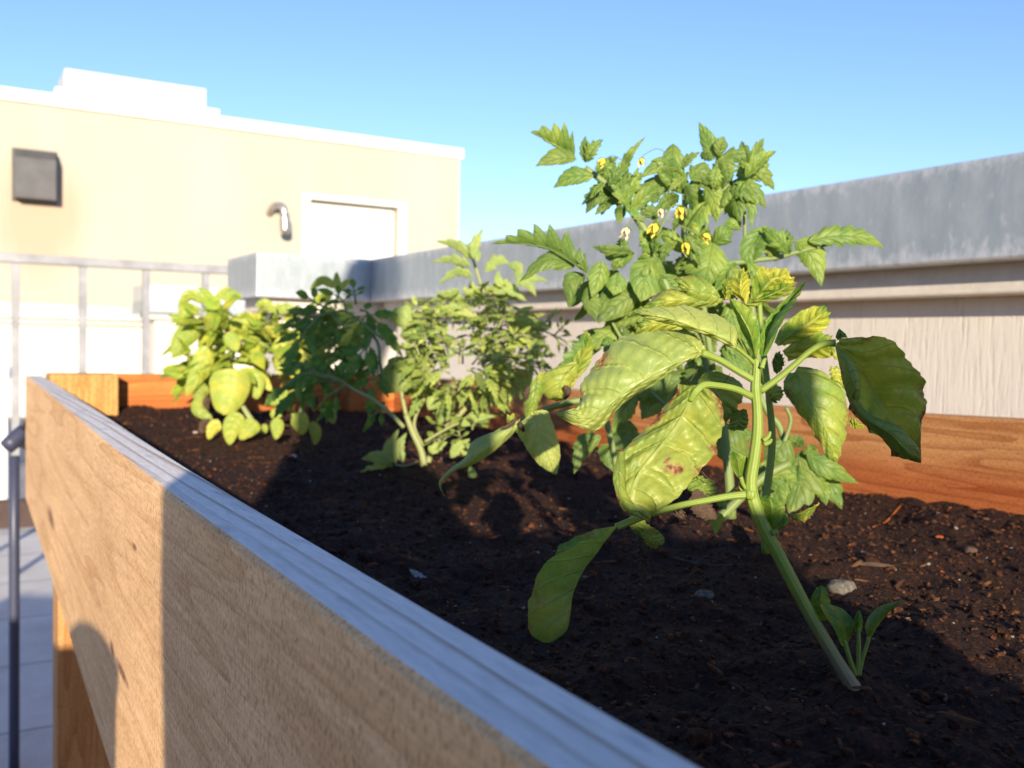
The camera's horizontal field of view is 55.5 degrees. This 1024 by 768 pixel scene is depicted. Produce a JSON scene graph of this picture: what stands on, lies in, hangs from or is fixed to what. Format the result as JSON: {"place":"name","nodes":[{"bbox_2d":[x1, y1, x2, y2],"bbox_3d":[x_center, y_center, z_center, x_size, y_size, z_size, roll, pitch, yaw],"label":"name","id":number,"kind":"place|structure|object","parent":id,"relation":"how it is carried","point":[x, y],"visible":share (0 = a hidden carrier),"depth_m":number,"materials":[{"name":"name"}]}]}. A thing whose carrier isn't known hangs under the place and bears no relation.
{"place":"outdoors","nodes":[
{"label":"outdoors","id":0,"kind":"place"},
{"bbox_2d":[0,362,10,498],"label":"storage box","id":1,"kind":"object","parent":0,"point":[5,372],"visible":0.69,"depth_m":5.89,"materials":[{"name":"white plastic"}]},
{"bbox_2d":[0,498,34,528],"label":"low wall","id":2,"kind":"structure","parent":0,"point":[26,519],"depth_m":5.58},
{"bbox_2d":[0,462,52,767],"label":"roof terrace floor","id":3,"kind":"structure","parent":0,"point":[36,666],"depth_m":3.43,"materials":[{"name":"white tile"}]},
{"bbox_2d":[0,417,25,767],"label":"pole","id":4,"kind":"object","parent":3,"relation":"on","point":[12,441],"visible":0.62,"depth_m":2.46,"materials":[{"name":"grey metal"}]},
{"bbox_2d":[0,252,260,455],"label":"roof railing","id":5,"kind":"object","parent":3,"relation":"on","point":[15,260],"visible":0.3,"depth_m":4.58,"materials":[{"name":"white metal"}]},
{"bbox_2d":[25,373,1023,767],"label":"raised planter","id":6,"kind":"object","parent":3,"relation":"on","point":[199,621],"visible":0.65,"depth_m":0.60,"materials":[{"name":"brown wood"}]},
{"bbox_2d":[104,404,1023,767],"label":"soil","id":7,"kind":"structure","parent":6,"relation":"in","point":[874,745],"depth_m":0.85,"materials":[{"name":"brown soil"}]},
{"bbox_2d":[158,287,269,444],"bbox_3d":[-0.600,-0.048,2.045,0.234,0.321,0.466,0,3,-30],"label":"basil plant","id":8,"kind":"object","parent":7,"relation":"on","point":[202,373],"visible":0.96,"depth_m":2.02,"materials":[{"name":"green plant"}]},
{"bbox_2d":[217,298,336,444],"bbox_3d":[-0.477,-0.035,2.060,0.276,0.295,0.485,0,3,-30],"label":"basil plant","id":9,"kind":"object","parent":7,"relation":"on","point":[256,326],"visible":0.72,"depth_m":2.07,"materials":[{"name":"green plant"}]},
{"bbox_2d":[300,272,362,400],"bbox_3d":[-0.416,-0.102,2.234,0.196,0.290,0.364,0,3,-30],"label":"basil plant","id":10,"kind":"object","parent":7,"relation":"on","point":[326,281],"visible":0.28,"depth_m":2.18,"materials":[{"name":"green plant"}]},
{"bbox_2d":[409,569,426,578],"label":"fallen leaf","id":11,"kind":"object","parent":7,"relation":"on","point":[415,573],"visible":1,"depth_m":0.86,"materials":[{"name":"grey plant"}]},
{"bbox_2d":[263,229,576,477],"bbox_3d":[-0.127,-0.045,1.505,0.487,0.390,0.294,1,2,1],"label":"tomato plant","id":12,"kind":"object","parent":7,"relation":"on","point":[406,375],"visible":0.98,"depth_m":1.48,"materials":[{"name":"green plant"}]},
{"bbox_2d":[439,331,616,495],"bbox_3d":[0.021,0.030,0.867,0.170,0.157,0.051,1,2,-1],"label":"basil plant","id":13,"kind":"object","parent":7,"relation":"on","point":[534,429],"visible":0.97,"depth_m":0.86,"materials":[{"name":"green plant"}]},
{"bbox_2d":[492,122,882,520],"bbox_3d":[0.170,-0.062,0.975,0.382,0.391,0.120,1,2,0],"label":"tomato plant","id":14,"kind":"object","parent":7,"relation":"on","point":[614,298],"visible":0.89,"depth_m":0.95,"materials":[{"name":"green plant"}]},
{"bbox_2d":[695,589,713,599],"bbox_3d":[0.157,0.172,0.794,0.016,0.008,0.009,1,2,-2],"label":"stone","id":15,"kind":"object","parent":7,"relation":"on","point":[708,594],"visible":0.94,"depth_m":0.79,"materials":[{"name":"grey stone"}]},
{"bbox_2d":[673,556,743,566],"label":"twig","id":16,"kind":"object","parent":7,"relation":"on","point":[695,563],"visible":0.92,"depth_m":0.93,"materials":[{"name":"brown wood"}]},
{"bbox_2d":[528,281,926,690],"bbox_3d":[0.121,0.074,0.551,0.222,0.266,0.046,1,2,1],"label":"basil plant","id":17,"kind":"object","parent":7,"relation":"on","point":[666,455],"visible":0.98,"depth_m":0.55,"materials":[{"name":"green plant"}]},
{"bbox_2d":[619,266,863,573],"bbox_3d":[0.176,0.025,0.735,0.185,0.230,0.046,1,2,-7],"label":"basil plant","id":18,"kind":"object","parent":7,"relation":"on","point":[816,398],"visible":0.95,"depth_m":0.74,"materials":[{"name":"green plant"}]},
{"bbox_2d":[827,579,856,594],"bbox_3d":[0.286,0.177,0.846,0.028,0.013,0.018,0,3,-30],"label":"stone","id":19,"kind":"object","parent":7,"relation":"on","point":[840,586],"visible":1,"depth_m":0.84,"materials":[{"name":"white stone"}]},
{"bbox_2d":[859,562,893,566],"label":"twig","id":20,"kind":"object","parent":7,"relation":"on","point":[876,564],"visible":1,"depth_m":0.92,"materials":[{"name":"brown wood"}]},
{"bbox_2d":[872,505,900,527],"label":"twig","id":21,"kind":"object","parent":7,"relation":"on","point":[887,520],"visible":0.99,"depth_m":1.21,"materials":[{"name":"orange wood"}]},
{"bbox_2d":[964,546,977,553],"bbox_3d":[0.469,0.170,0.993,0.013,0.007,0.009,2,2,13],"label":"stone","id":22,"kind":"object","parent":7,"relation":"on","point":[969,550],"visible":1,"depth_m":0.99,"materials":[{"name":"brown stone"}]},
{"bbox_2d":[228,152,1023,417],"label":"parapet wall","id":23,"kind":"structure","parent":3,"relation":"on","point":[933,288],"depth_m":1.62,"materials":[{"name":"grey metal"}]},
{"bbox_2d":[0,302,141,461],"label":"parapet wall","id":24,"kind":"structure","parent":0,"point":[49,337],"depth_m":8.57,"materials":[{"name":"white paint"}]},
{"bbox_2d":[132,285,253,373],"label":"parapet wall","id":25,"kind":"structure","parent":0,"point":[164,300],"depth_m":7.75,"materials":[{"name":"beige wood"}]},
{"bbox_2d":[0,86,463,306],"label":"building","id":26,"kind":"structure","parent":0,"point":[142,183],"depth_m":9.55,"materials":[{"name":"beige paint"}]},
{"bbox_2d":[12,147,56,203],"bbox_3d":[-4.299,-1.884,8.768,0.370,0.475,0.170,0,3,-30],"label":"vent","id":27,"kind":"object","parent":26,"relation":"attached to","point":[34,176],"depth_m":8.71,"materials":[{"name":"grey metal"}]},
{"bbox_2d":[53,68,218,115],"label":"rooftop block","id":28,"kind":"structure","parent":26,"relation":"on","point":[90,85],"depth_m":9.96,"materials":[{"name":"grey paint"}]},
{"bbox_2d":[266,202,290,233],"bbox_3d":[-2.380,-1.685,9.875,0.299,0.321,0.112,2,3,25],"label":"vent pipe","id":29,"kind":"object","parent":26,"relation":"attached to","point":[284,225],"visible":1,"depth_m":9.81,"materials":[{"name":"metal"}]},
{"bbox_2d":[310,201,393,259],"bbox_3d":[-1.766,-0.650,10.560,0.989,2.562,0.043,0,3,-30],"label":"door","id":30,"kind":"structure","parent":26,"relation":"in","point":[336,230],"depth_m":10.50,"materials":[{"name":"beige paint"}]},
{"bbox_2d":[0,0,1023,243],"label":"sky","id":31,"kind":"structure","parent":0,"point":[840,90],"materials":[{"name":"blue"}]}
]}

